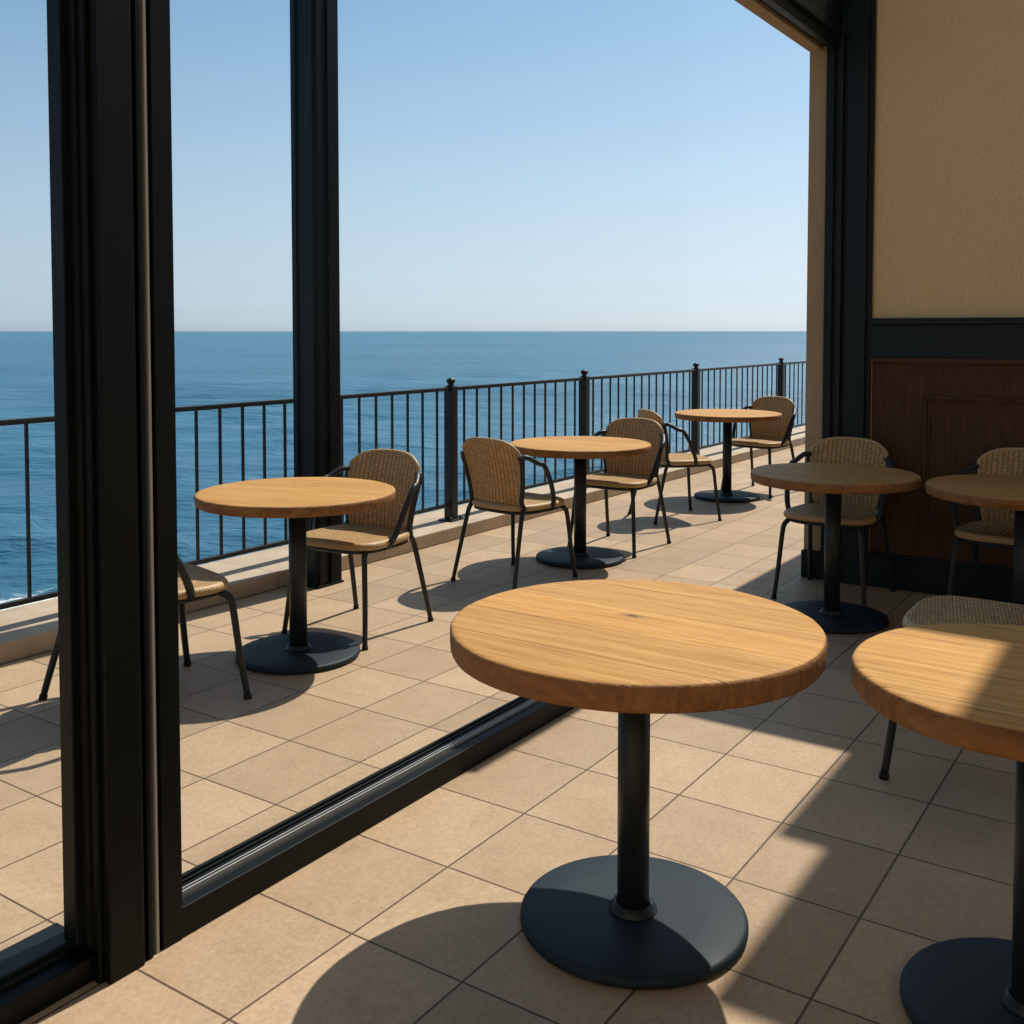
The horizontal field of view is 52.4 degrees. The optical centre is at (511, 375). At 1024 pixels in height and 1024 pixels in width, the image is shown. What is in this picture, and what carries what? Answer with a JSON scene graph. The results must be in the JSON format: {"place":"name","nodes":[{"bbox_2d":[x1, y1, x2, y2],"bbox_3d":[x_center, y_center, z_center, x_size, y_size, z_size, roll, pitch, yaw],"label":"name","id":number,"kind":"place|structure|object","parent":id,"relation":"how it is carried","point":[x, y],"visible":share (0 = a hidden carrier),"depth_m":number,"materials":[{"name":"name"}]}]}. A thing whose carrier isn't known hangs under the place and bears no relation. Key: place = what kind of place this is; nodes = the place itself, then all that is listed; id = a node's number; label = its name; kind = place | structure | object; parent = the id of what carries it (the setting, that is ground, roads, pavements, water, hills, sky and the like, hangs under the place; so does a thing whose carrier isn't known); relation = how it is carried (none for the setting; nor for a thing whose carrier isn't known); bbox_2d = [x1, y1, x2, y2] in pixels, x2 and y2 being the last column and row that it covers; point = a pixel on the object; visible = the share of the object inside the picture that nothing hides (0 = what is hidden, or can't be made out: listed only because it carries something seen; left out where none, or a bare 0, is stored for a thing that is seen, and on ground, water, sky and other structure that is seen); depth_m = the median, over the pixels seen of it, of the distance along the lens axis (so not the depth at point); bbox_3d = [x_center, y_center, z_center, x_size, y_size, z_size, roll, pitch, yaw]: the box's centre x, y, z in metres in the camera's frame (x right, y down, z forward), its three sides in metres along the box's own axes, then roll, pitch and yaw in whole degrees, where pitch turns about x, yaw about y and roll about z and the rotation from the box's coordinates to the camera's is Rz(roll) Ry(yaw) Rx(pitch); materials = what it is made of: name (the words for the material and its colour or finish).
{"place":"outdoors","nodes":[
{"label":"outdoors","id":0,"kind":"place"},
{"bbox_2d":[0,331,805,610],"bbox_3d":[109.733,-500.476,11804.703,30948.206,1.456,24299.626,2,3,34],"label":"sea","id":1,"kind":"structure","parent":0,"point":[216,367],"depth_m":117.14,"materials":[{"name":"liquid"}]},
{"bbox_2d":[0,0,809,330],"label":"sky","id":2,"kind":"structure","parent":0,"point":[505,165],"materials":[{"name":"blue"}]},
{"bbox_2d":[0,444,1015,1023],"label":"terrace floor","id":3,"kind":"structure","parent":0,"point":[822,852],"depth_m":3.09,"materials":[{"name":"beige tile"}]},
{"bbox_2d":[0,0,94,1023],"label":"window frame","id":4,"kind":"object","parent":3,"relation":"on","point":[46,967],"visible":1,"depth_m":2.26,"materials":[{"name":"paint"}]},
{"bbox_2d":[78,0,159,984],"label":"mullion","id":5,"kind":"object","parent":3,"relation":"on","point":[115,261],"visible":0.96,"depth_m":2.29,"materials":[{"name":"paint"}]},
{"bbox_2d":[38,555,251,699],"bbox_3d":[-1.442,0.847,4.070,0.634,0.850,0.652,-2,3,-42],"label":"wicker chair","id":6,"kind":"object","parent":3,"relation":"on","point":[196,583],"visible":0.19,"depth_m":4.07,"materials":[{"name":"wicker"}]},
{"bbox_2d":[194,477,395,673],"bbox_3d":[-0.949,0.876,4.614,0.870,0.740,0.870,1,3,14],"label":"cafe table","id":7,"kind":"object","parent":3,"relation":"on","point":[298,648],"visible":0.98,"depth_m":4.56,"materials":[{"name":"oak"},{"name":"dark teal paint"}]},
{"bbox_2d":[290,0,343,588],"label":"steel post","id":8,"kind":"object","parent":3,"relation":"on","point":[315,218],"visible":0.74,"depth_m":5.81,"materials":[{"name":"black metal"}]},
{"bbox_2d":[281,449,433,649],"bbox_3d":[-0.742,0.804,5.048,0.583,0.850,0.567,1,3,30],"label":"wicker chair","id":9,"kind":"object","parent":3,"relation":"on","point":[364,534],"visible":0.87,"depth_m":5.11,"materials":[{"name":"wicker"}]},
{"bbox_2d":[145,0,572,949],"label":"window frame","id":10,"kind":"object","parent":3,"relation":"on","point":[213,888],"visible":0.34,"depth_m":2.44,"materials":[{"name":"paint"}]},
{"bbox_2d":[0,426,804,663],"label":"kerb","id":11,"kind":"structure","parent":3,"relation":"on","point":[28,630],"depth_m":6.18,"materials":[{"name":"concrete"}]},
{"bbox_2d":[0,358,805,609],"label":"terrace railing","id":12,"kind":"object","parent":11,"relation":"on","point":[451,501],"visible":0.52,"depth_m":7.41,"materials":[{"name":"black metal"}]},
{"bbox_2d":[450,437,577,589],"bbox_3d":[0.012,0.762,6.038,0.583,0.850,0.567,2,3,41],"label":"wicker chair","id":13,"kind":"object","parent":3,"relation":"on","point":[494,469],"visible":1,"depth_m":5.87,"materials":[{"name":"wicker"}]},
{"bbox_2d":[510,436,651,568],"bbox_3d":[0.429,0.792,6.561,0.890,0.740,0.890,1,3,28],"label":"cafe table","id":14,"kind":"object","parent":3,"relation":"on","point":[579,450],"visible":0.94,"depth_m":6.50,"materials":[{"name":"oak"},{"name":"black painted metal"}]},
{"bbox_2d":[567,417,670,557],"bbox_3d":[0.725,0.722,6.960,0.583,0.850,0.567,2,3,33],"label":"wicker chair","id":15,"kind":"object","parent":3,"relation":"on","point":[632,475],"visible":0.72,"depth_m":7.03,"materials":[{"name":"wicker"}]},
{"bbox_2d":[450,579,826,989],"bbox_3d":[0.298,0.965,2.528,0.892,0.740,0.892,2,3,34],"label":"cafe table","id":16,"kind":"object","parent":3,"relation":"on","point":[634,655],"visible":1,"depth_m":2.43,"materials":[{"name":"oak"},{"name":"black painted metal"}]},
{"bbox_2d":[628,409,721,524],"bbox_3d":[1.254,0.675,8.048,0.567,0.850,0.583,-1,3,-18],"label":"wicker chair","id":17,"kind":"object","parent":3,"relation":"on","point":[680,460],"visible":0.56,"depth_m":7.85,"materials":[{"name":"wicker"}]},
{"bbox_2d":[674,409,781,502],"bbox_3d":[1.862,0.687,8.990,0.911,0.740,0.910,0,2,4],"label":"cafe table","id":18,"kind":"object","parent":3,"relation":"on","point":[727,418],"visible":0.98,"depth_m":8.93,"materials":[{"name":"oak"},{"name":"black painted metal"}]},
{"bbox_2d":[721,396,796,497],"bbox_3d":[2.238,0.620,9.335,0.583,0.850,0.567,2,3,43],"label":"wicker chair","id":19,"kind":"object","parent":3,"relation":"on","point":[769,436],"visible":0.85,"depth_m":9.40,"materials":[{"name":"wicker"}]},
{"bbox_2d":[771,436,895,606],"bbox_3d":[1.766,0.778,5.671,0.583,0.850,0.567,2,3,36],"label":"wicker chair","id":20,"kind":"object","parent":3,"relation":"on","point":[859,512],"visible":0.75,"depth_m":5.72,"materials":[{"name":"wicker"}]},
{"bbox_2d":[750,462,920,633],"bbox_3d":[1.602,0.851,5.190,0.810,0.740,0.810,1,3,24],"label":"cafe table","id":21,"kind":"object","parent":3,"relation":"on","point":[831,612],"visible":0.92,"depth_m":5.14,"materials":[{"name":"oak"},{"name":"black painted metal"}]},
{"bbox_2d":[801,0,876,584],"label":"door jamb","id":22,"kind":"object","parent":3,"relation":"on","point":[849,185],"depth_m":5.88,"materials":[{"name":"black paint"}]},
{"bbox_2d":[804,0,877,550],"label":"exterior wall","id":23,"kind":"structure","parent":3,"relation":"on","point":[816,238],"depth_m":6.02,"materials":[{"name":"beige paint"}]},
{"bbox_2d":[735,0,841,51],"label":"door header","id":24,"kind":"object","parent":23,"relation":"attached to","point":[811,25],"depth_m":5.53,"materials":[{"name":"black paint"}]},
{"bbox_2d":[851,623,1023,1023],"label":"cafe table","id":25,"kind":"object","parent":3,"relation":"on","point":[960,685],"visible":1,"depth_m":2.17,"materials":[{"name":"oak"},{"name":"black painted metal"}]},
{"bbox_2d":[867,0,1023,602],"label":"interior wall","id":26,"kind":"structure","parent":3,"relation":"on","point":[947,341],"depth_m":5.63,"materials":[{"name":"paint"}]},
{"bbox_2d":[879,595,1023,779],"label":"wicker chair","id":27,"kind":"object","parent":3,"relation":"on","point":[945,609],"visible":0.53,"depth_m":3.44,"materials":[{"name":"wicker"}]},
{"bbox_2d":[925,474,1023,604],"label":"cafe table","id":28,"kind":"object","parent":3,"relation":"on","point":[1000,491],"visible":0.57,"depth_m":4.69,"materials":[{"name":"oak"},{"name":"black painted metal"}]},
{"bbox_2d":[947,447,1023,597],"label":"wicker chair","id":29,"kind":"object","parent":3,"relation":"on","point":[991,527],"visible":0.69,"depth_m":5.29,"materials":[{"name":"wicker"}]}
]}

